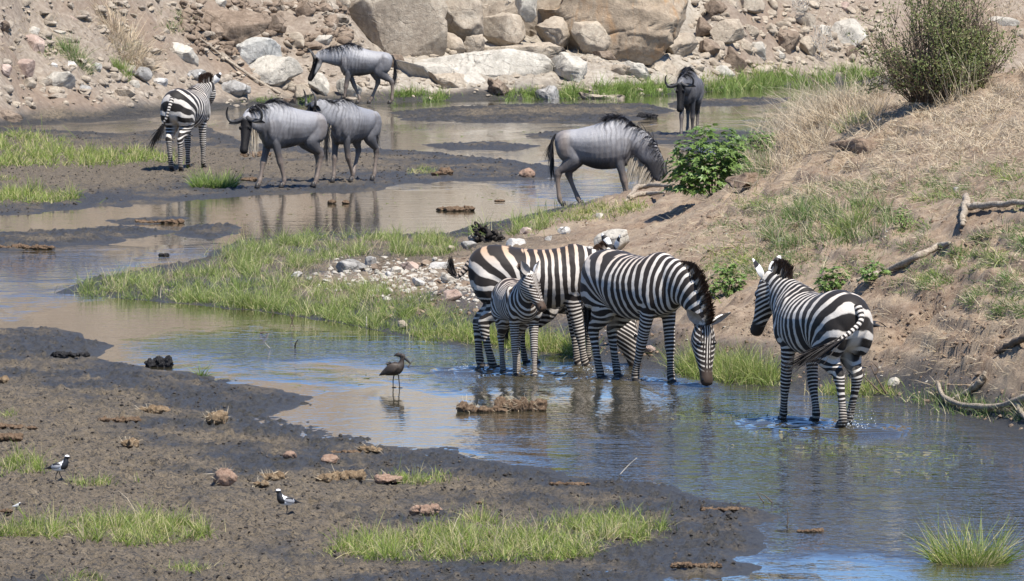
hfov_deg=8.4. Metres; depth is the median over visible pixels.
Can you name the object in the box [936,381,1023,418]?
fallen branch
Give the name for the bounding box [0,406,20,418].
grass
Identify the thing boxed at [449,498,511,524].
grass tuft
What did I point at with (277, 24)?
rock
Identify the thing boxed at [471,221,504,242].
charred stump
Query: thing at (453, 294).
stone
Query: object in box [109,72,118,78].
rock
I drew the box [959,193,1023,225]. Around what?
fallen log
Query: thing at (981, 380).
broken stump
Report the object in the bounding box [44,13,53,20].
rock
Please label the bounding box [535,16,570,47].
rock
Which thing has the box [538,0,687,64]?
boulder
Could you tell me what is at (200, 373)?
grass tuft
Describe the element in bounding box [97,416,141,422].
dung ball
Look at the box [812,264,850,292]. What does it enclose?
leafy plant
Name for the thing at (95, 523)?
grass
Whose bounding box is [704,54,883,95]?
grass
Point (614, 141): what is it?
wildebeest
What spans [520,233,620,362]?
zebra
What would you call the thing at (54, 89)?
rock
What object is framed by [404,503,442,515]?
dung ball
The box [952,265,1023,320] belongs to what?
grass
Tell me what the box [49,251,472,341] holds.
grass
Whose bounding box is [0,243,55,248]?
dung ball
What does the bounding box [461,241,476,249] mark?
stone
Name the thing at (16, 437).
dung ball
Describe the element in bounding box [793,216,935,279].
grass
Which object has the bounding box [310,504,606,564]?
grass
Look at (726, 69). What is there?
rock
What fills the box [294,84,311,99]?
rock
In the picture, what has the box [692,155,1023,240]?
grass
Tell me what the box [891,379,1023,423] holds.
grass
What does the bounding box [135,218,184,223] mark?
dung ball
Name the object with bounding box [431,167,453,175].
dung ball
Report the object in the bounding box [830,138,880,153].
earth ledge
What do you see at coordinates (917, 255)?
fallen log
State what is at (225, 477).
rock
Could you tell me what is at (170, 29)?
grass
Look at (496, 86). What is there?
rock
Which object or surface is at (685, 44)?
rock
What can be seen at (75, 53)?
dry tussock
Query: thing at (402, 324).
stone
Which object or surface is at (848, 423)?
splash
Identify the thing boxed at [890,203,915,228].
leafy plant
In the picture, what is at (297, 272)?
stone
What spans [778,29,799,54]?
rock
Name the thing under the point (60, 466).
plover
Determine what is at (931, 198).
grass
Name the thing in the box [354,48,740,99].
shelf rubble
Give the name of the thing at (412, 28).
rock
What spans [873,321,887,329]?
stone
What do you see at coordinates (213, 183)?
grass tuft
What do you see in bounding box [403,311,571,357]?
grass
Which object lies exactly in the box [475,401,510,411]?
dung ball
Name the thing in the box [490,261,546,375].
zebra
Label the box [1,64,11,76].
rock
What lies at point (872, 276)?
leafy plant
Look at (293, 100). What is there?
rock
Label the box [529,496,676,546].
grass
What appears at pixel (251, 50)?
rock
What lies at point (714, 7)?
rock
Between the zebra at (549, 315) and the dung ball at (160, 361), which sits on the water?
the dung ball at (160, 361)
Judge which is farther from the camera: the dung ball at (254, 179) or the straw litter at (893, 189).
the dung ball at (254, 179)
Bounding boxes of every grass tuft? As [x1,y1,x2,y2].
[108,52,134,80]
[182,165,247,188]
[186,360,226,375]
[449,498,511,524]
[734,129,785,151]
[828,104,871,132]
[898,495,1023,565]
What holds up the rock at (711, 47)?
on the ground at (80, 376)
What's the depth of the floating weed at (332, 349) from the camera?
75.92 m
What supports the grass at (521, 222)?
on the ground at (80, 376)
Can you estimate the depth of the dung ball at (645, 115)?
146.27 m
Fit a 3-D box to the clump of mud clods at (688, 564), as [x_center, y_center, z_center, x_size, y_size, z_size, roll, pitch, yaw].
[1.380,2.060,52.476,0.399,0.059,0.105,0,3,0]
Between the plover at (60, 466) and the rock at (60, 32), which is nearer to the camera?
the plover at (60, 466)
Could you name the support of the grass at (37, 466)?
on the ground at (80, 376)
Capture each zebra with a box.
[147,72,220,171]
[443,244,641,366]
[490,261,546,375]
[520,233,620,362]
[580,249,730,385]
[750,255,872,427]
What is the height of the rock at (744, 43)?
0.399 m
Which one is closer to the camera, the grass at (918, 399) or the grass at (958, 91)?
the grass at (918, 399)
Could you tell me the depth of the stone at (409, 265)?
86.56 m
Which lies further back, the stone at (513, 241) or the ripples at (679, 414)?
the stone at (513, 241)
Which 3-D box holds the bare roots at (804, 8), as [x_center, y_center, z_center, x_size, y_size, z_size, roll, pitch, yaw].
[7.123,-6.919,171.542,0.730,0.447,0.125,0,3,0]
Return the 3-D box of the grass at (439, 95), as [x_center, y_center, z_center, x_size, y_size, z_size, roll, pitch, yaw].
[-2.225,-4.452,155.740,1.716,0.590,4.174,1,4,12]
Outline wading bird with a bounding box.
[379,353,410,387]
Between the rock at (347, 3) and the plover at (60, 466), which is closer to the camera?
the plover at (60, 466)
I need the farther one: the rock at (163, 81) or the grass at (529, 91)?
the grass at (529, 91)
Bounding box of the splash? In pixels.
[828,409,875,428]
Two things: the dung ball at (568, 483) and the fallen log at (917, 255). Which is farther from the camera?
the fallen log at (917, 255)
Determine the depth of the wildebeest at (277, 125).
113.49 m
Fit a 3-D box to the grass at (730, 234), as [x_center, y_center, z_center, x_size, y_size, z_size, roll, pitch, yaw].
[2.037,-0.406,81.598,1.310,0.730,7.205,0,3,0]
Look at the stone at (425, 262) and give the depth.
87.63 m
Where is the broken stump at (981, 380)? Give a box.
[952,371,986,399]
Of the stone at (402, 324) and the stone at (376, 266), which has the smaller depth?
the stone at (402, 324)
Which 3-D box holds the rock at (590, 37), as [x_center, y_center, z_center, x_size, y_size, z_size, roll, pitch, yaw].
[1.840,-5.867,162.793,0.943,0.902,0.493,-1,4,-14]
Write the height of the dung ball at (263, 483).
0.137 m
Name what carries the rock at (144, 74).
on the ground at (80, 376)
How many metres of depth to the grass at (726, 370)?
71.57 m
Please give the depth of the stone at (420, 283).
83.57 m
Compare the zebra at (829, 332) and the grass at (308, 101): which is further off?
the grass at (308, 101)
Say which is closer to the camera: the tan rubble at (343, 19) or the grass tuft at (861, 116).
the grass tuft at (861, 116)
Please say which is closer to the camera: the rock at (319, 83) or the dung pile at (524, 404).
the dung pile at (524, 404)
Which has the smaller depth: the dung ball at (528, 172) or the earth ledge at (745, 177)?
the earth ledge at (745, 177)
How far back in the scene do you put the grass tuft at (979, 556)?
53.15 m
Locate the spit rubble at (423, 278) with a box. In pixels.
[311,256,480,315]
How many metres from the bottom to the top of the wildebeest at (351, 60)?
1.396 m
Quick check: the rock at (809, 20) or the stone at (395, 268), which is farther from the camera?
the rock at (809, 20)
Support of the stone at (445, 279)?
on the ground at (80, 376)
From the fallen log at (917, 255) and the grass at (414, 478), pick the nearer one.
the grass at (414, 478)
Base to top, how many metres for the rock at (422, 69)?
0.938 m
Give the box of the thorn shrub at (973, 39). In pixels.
[845,0,1020,102]
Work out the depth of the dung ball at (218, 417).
65.81 m
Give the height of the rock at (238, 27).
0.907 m
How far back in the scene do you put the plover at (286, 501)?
56.26 m
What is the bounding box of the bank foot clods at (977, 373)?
[791,369,1023,429]
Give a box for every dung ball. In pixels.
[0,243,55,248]
[0,375,9,383]
[0,422,37,429]
[0,432,23,441]
[0,508,12,512]
[50,351,89,357]
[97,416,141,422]
[120,436,141,447]
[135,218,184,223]
[135,403,170,413]
[144,355,173,366]
[158,253,168,255]
[201,405,229,424]
[239,151,270,157]
[240,177,256,181]
[250,477,270,487]
[260,468,287,480]
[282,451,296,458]
[313,466,367,482]
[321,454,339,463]
[327,199,335,203]
[330,449,360,452]
[357,442,381,452]
[365,471,403,484]
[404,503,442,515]
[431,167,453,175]
[436,205,474,210]
[452,395,477,411]
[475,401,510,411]
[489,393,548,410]
[518,168,534,176]
[549,481,590,485]
[636,112,658,117]
[796,527,823,531]
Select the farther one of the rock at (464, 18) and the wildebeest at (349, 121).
the rock at (464, 18)
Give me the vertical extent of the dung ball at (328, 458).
0.102 m
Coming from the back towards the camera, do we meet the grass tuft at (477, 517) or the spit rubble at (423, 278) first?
the spit rubble at (423, 278)
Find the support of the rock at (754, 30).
on the ground at (80, 376)
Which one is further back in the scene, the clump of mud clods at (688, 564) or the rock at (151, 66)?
the rock at (151, 66)
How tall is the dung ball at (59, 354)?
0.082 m
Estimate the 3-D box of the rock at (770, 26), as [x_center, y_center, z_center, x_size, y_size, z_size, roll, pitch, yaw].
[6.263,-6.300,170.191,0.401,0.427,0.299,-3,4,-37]
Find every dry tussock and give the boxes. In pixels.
[47,31,105,74]
[85,0,171,76]
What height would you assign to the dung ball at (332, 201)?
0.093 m
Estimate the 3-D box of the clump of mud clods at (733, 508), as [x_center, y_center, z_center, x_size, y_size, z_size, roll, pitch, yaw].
[1.745,1.784,57.019,0.437,0.055,0.120,0,3,0]
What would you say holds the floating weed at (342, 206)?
on the water
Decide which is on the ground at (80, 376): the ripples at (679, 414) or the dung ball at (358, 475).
the dung ball at (358, 475)
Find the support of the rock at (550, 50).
on the ground at (80, 376)
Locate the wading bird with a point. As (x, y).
(394, 368)
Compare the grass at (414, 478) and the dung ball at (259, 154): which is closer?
the grass at (414, 478)
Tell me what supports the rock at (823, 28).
on the ground at (80, 376)
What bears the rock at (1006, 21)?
on the ground at (80, 376)
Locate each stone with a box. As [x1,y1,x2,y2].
[291,271,304,277]
[336,259,366,272]
[365,256,376,265]
[371,263,381,270]
[390,266,400,272]
[397,320,407,328]
[401,261,418,269]
[412,278,424,285]
[421,259,429,265]
[429,262,448,268]
[440,275,456,282]
[442,289,461,300]
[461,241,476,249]
[468,235,477,240]
[506,238,525,245]
[519,227,531,233]
[557,226,570,233]
[594,229,629,249]
[644,345,655,353]
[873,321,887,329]
[887,377,898,386]
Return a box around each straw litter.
[522,222,1023,397]
[648,95,1023,257]
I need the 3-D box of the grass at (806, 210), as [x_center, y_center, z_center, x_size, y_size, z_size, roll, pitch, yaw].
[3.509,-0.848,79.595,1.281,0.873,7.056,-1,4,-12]
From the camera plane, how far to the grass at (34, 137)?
131.74 m
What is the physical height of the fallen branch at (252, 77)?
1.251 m
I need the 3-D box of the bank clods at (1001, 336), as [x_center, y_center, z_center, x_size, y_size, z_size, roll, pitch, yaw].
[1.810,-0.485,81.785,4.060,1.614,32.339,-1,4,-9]
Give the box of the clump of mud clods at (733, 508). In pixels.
[700,506,749,511]
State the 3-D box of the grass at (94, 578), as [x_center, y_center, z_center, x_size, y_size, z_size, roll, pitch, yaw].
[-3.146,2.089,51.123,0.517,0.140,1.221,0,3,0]
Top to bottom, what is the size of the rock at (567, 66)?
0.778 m
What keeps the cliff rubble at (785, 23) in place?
on the ground at (80, 376)
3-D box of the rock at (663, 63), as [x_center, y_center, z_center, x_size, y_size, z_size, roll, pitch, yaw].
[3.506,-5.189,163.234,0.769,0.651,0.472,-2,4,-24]
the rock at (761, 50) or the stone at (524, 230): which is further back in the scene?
the rock at (761, 50)
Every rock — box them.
[0,20,9,31]
[0,110,22,122]
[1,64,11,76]
[18,59,34,77]
[23,77,36,88]
[25,34,44,52]
[29,26,40,34]
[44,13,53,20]
[46,71,75,88]
[48,86,60,93]
[53,30,65,34]
[80,84,91,88]
[95,62,101,71]
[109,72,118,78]
[115,89,135,96]
[128,80,139,87]
[134,67,151,81]
[143,57,154,70]
[153,78,167,86]
[172,42,198,65]
[187,69,205,79]
[201,8,271,45]
[210,23,223,40]
[210,464,238,485]
[215,0,226,6]
[221,80,250,96]
[235,37,281,64]
[248,55,302,86]
[267,12,286,32]
[281,80,295,87]
[281,98,295,102]
[288,32,303,47]
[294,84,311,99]
[295,0,315,16]
[308,73,329,95]
[315,35,332,44]
[318,3,333,11]
[325,14,338,27]
[336,78,361,97]
[339,0,350,8]
[348,0,447,56]
[391,54,404,67]
[396,60,485,84]
[422,48,554,77]
[428,71,465,88]
[445,0,483,43]
[447,32,465,52]
[464,34,484,52]
[483,12,525,45]
[484,42,567,59]
[487,78,508,95]
[515,0,536,22]
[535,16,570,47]
[535,85,558,98]
[552,52,586,82]
[571,21,610,53]
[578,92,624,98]
[593,51,616,59]
[611,64,630,74]
[613,61,649,79]
[645,55,679,75]
[666,32,697,56]
[695,17,711,36]
[698,38,719,55]
[704,0,726,16]
[709,19,744,44]
[714,65,734,76]
[724,46,746,71]
[740,0,764,13]
[740,38,751,49]
[745,24,758,38]
[752,41,766,60]
[766,23,777,37]
[777,49,785,59]
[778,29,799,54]
[793,56,801,62]
[795,14,815,26]
[799,36,816,55]
[819,24,829,34]
[831,18,867,45]
[841,2,849,12]
[846,45,857,56]
[989,16,1019,25]
[1015,28,1023,38]
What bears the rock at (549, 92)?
on the ground at (80, 376)
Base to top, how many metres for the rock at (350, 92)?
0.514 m
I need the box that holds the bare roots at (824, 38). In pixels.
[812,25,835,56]
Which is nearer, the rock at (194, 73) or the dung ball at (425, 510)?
the dung ball at (425, 510)
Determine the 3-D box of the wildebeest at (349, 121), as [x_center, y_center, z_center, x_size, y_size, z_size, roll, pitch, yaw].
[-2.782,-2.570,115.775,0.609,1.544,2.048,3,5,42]
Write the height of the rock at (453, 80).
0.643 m
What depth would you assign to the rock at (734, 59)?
166.17 m
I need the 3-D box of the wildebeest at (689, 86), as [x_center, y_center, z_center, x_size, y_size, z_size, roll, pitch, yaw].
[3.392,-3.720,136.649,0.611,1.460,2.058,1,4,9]
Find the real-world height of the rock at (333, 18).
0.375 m
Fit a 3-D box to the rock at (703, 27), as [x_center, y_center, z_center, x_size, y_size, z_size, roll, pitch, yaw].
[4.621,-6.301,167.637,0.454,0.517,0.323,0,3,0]
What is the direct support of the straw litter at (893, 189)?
on the ground at (80, 376)
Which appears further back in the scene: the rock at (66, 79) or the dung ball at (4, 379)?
the rock at (66, 79)
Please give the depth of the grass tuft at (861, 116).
88.23 m
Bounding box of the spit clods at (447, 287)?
[370,258,478,319]
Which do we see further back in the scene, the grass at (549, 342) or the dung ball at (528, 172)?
the dung ball at (528, 172)
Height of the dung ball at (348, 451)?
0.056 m
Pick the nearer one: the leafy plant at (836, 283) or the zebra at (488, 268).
the zebra at (488, 268)
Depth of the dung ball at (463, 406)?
67.80 m
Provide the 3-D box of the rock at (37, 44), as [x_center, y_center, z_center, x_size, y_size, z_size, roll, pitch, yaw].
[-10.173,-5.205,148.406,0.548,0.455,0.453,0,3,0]
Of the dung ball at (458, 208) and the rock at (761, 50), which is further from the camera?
the rock at (761, 50)
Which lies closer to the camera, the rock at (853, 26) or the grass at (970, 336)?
the grass at (970, 336)
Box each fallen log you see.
[856,241,950,281]
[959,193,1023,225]
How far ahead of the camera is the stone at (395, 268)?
86.08 m
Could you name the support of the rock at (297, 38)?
on the ground at (80, 376)
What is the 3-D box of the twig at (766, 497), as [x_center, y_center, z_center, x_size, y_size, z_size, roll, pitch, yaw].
[2.101,1.721,58.165,0.134,0.092,0.010,0,3,0]
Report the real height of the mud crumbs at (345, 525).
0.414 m
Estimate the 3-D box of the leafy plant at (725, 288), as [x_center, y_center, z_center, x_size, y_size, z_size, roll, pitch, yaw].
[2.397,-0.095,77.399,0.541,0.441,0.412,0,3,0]
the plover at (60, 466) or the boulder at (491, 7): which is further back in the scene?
the boulder at (491, 7)
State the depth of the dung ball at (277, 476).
59.67 m
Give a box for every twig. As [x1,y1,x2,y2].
[757,493,772,502]
[863,362,886,394]
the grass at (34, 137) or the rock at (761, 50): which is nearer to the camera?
the grass at (34, 137)
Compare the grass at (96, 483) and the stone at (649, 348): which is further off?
the stone at (649, 348)
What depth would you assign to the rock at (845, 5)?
174.15 m
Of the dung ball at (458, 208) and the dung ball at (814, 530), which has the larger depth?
the dung ball at (458, 208)
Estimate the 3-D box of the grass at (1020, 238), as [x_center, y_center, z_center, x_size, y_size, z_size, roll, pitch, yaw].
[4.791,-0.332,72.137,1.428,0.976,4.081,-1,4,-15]
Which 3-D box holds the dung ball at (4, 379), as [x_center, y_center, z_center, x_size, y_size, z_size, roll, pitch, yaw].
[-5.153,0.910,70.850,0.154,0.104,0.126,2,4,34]
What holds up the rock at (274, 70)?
on the ground at (80, 376)
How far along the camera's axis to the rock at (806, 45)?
170.58 m
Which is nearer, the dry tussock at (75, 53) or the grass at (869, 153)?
the grass at (869, 153)
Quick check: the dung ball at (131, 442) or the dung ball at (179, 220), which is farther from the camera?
the dung ball at (179, 220)
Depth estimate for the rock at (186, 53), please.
153.63 m
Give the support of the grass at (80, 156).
on the ground at (80, 376)
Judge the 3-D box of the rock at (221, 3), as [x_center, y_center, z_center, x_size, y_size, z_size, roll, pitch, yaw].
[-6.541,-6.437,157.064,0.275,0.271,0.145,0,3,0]
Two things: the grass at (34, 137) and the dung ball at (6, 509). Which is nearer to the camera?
the dung ball at (6, 509)
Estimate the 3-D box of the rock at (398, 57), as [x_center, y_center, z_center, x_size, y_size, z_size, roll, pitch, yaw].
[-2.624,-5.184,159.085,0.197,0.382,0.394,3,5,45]
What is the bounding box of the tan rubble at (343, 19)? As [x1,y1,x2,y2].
[0,0,373,109]
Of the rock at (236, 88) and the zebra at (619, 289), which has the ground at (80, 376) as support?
the rock at (236, 88)
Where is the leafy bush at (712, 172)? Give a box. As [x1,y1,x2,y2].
[659,123,752,198]
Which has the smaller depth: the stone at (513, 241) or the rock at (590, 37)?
the stone at (513, 241)
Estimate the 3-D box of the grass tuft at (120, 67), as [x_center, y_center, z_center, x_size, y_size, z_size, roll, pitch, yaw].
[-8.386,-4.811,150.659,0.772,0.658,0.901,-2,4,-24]
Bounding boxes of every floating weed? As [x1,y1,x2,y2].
[50,121,575,238]
[243,323,472,390]
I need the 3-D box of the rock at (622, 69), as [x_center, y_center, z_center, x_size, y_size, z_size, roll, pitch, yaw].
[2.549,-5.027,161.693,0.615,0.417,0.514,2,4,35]
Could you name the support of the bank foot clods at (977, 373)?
on the ground at (80, 376)
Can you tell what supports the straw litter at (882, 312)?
on the ground at (80, 376)
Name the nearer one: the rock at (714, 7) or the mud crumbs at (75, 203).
the mud crumbs at (75, 203)
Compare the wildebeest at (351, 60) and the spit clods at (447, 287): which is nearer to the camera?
the spit clods at (447, 287)
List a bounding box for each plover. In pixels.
[44,455,70,480]
[274,489,301,514]
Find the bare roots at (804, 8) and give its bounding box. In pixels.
[788,0,816,15]
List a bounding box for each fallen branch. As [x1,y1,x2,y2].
[199,38,280,93]
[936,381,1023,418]
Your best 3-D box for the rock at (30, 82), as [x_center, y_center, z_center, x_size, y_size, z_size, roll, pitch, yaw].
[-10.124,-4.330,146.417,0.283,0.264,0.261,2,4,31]
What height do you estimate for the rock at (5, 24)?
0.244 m
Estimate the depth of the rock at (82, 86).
148.10 m
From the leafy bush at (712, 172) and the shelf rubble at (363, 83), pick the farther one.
the shelf rubble at (363, 83)
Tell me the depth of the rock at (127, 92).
149.42 m
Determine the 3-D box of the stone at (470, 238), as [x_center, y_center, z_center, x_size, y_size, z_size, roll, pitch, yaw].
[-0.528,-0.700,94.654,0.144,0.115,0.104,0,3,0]
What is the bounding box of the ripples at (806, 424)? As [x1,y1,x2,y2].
[430,365,912,434]
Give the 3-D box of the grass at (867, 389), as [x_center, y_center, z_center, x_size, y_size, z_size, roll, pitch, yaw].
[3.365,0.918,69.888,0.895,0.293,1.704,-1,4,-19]
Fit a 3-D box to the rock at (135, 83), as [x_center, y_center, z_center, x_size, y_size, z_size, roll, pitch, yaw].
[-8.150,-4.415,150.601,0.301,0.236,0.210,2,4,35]
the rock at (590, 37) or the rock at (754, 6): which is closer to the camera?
the rock at (590, 37)
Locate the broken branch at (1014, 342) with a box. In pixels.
[994,334,1023,354]
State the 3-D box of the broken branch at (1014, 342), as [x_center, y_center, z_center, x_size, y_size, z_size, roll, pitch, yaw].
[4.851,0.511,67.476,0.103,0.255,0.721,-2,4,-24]
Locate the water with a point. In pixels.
(600, 430)
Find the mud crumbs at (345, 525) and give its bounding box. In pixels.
[0,326,776,580]
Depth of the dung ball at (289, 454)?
62.01 m
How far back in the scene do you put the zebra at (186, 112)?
119.15 m
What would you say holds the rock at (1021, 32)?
on the ground at (80, 376)
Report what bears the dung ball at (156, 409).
on the ground at (80, 376)
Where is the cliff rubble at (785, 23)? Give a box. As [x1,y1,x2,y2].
[688,0,884,76]
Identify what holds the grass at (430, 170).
on the ground at (80, 376)
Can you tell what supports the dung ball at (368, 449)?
on the ground at (80, 376)
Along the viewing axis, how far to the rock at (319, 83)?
155.37 m
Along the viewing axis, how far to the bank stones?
74.27 m
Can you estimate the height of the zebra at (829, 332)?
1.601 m
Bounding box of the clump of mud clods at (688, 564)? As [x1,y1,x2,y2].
[670,561,721,568]
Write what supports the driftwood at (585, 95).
on the ground at (80, 376)
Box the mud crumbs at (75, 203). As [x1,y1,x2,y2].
[0,129,566,218]
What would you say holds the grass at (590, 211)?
on the ground at (80, 376)
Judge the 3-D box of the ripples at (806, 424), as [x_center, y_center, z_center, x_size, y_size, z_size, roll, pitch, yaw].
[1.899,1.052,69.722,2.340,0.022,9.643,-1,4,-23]
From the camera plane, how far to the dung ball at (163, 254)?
94.69 m
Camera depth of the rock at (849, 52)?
171.54 m
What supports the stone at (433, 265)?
on the ground at (80, 376)
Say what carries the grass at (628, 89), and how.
on the ground at (80, 376)
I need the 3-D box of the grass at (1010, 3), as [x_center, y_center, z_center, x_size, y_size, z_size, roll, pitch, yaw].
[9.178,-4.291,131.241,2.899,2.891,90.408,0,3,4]
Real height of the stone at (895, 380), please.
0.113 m
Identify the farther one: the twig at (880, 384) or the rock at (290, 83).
the rock at (290, 83)
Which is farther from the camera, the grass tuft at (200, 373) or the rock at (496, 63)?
the rock at (496, 63)
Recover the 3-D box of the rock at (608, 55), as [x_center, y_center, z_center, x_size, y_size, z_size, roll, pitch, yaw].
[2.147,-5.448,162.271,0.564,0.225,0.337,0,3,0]
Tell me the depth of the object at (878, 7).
172.81 m
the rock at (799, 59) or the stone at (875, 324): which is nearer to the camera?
the stone at (875, 324)
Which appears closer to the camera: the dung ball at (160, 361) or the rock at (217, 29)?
the dung ball at (160, 361)
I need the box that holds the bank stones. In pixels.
[551,219,1006,382]
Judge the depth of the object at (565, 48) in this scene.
162.32 m
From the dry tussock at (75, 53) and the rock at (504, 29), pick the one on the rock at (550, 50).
the rock at (504, 29)
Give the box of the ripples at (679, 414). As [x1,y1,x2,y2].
[649,411,1022,479]
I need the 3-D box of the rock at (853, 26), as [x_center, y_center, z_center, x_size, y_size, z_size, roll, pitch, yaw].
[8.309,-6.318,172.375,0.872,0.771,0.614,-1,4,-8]
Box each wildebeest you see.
[226,97,336,187]
[303,89,381,181]
[308,40,401,103]
[542,112,668,205]
[664,63,703,133]
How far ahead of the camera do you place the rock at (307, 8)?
158.82 m
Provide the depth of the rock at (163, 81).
151.53 m
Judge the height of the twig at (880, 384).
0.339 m
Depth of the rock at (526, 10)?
162.61 m
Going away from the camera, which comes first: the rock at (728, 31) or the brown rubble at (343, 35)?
the brown rubble at (343, 35)
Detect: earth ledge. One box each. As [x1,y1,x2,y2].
[725,172,759,187]
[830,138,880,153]
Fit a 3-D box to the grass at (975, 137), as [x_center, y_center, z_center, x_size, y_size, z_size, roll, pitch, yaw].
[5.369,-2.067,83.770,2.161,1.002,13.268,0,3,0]
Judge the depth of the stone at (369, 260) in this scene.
88.84 m
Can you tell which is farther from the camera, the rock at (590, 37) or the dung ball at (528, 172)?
the rock at (590, 37)
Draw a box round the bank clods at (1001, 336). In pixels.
[575,214,1023,419]
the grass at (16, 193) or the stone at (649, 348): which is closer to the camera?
the stone at (649, 348)
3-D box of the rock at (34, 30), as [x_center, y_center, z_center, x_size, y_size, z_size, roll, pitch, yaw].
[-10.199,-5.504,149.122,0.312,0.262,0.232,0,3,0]
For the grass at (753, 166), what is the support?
on the ground at (80, 376)
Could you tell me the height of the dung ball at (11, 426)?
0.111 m
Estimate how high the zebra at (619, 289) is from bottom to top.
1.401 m
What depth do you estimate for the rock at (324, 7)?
159.08 m
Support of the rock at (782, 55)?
on the ground at (80, 376)
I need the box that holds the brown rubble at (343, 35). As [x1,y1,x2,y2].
[178,0,353,56]
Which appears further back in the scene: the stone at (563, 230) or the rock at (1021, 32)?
the rock at (1021, 32)
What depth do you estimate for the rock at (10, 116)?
143.31 m
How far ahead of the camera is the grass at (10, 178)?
115.97 m
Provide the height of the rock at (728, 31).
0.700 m
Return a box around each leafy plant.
[708,262,746,296]
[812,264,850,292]
[855,260,890,283]
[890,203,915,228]
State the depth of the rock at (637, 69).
161.55 m
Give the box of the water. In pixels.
[0,82,1023,580]
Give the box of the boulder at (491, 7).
[480,0,561,36]
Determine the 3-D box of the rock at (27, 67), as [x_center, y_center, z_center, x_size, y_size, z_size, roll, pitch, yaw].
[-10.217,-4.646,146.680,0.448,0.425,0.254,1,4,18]
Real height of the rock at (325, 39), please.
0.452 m
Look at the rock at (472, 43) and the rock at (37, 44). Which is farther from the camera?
the rock at (472, 43)
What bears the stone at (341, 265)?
on the ground at (80, 376)
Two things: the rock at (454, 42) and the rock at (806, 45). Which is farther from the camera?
the rock at (806, 45)
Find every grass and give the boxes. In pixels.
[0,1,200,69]
[0,117,75,153]
[0,136,191,169]
[0,172,25,180]
[0,172,104,205]
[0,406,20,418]
[0,437,61,475]
[0,491,225,546]
[13,492,205,543]
[39,6,195,66]
[47,566,107,580]
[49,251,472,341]
[63,468,140,487]
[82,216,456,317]
[154,558,224,573]
[204,218,471,278]
[236,93,277,102]
[297,95,334,105]
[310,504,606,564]
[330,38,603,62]
[368,454,470,486]
[375,83,462,104]
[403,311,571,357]
[404,163,438,176]
[456,305,606,357]
[458,196,567,236]
[491,83,548,103]
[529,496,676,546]
[541,196,654,222]
[556,69,675,103]
[652,329,795,391]
[674,219,739,281]
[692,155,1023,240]
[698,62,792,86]
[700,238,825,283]
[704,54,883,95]
[715,161,1023,289]
[719,125,786,188]
[733,53,903,173]
[749,179,913,251]
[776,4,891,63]
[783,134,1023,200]
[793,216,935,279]
[805,368,905,399]
[816,137,898,166]
[859,73,1023,158]
[879,303,1023,380]
[882,217,1023,296]
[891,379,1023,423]
[912,16,995,108]
[943,0,1023,72]
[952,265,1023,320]
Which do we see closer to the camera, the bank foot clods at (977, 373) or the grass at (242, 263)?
the bank foot clods at (977, 373)
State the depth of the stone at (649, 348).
74.52 m
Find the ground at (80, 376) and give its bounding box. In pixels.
[0,0,1023,580]
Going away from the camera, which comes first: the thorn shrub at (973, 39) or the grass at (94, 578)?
the grass at (94, 578)
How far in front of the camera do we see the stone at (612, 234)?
84.50 m
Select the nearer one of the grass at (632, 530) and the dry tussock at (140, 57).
the grass at (632, 530)

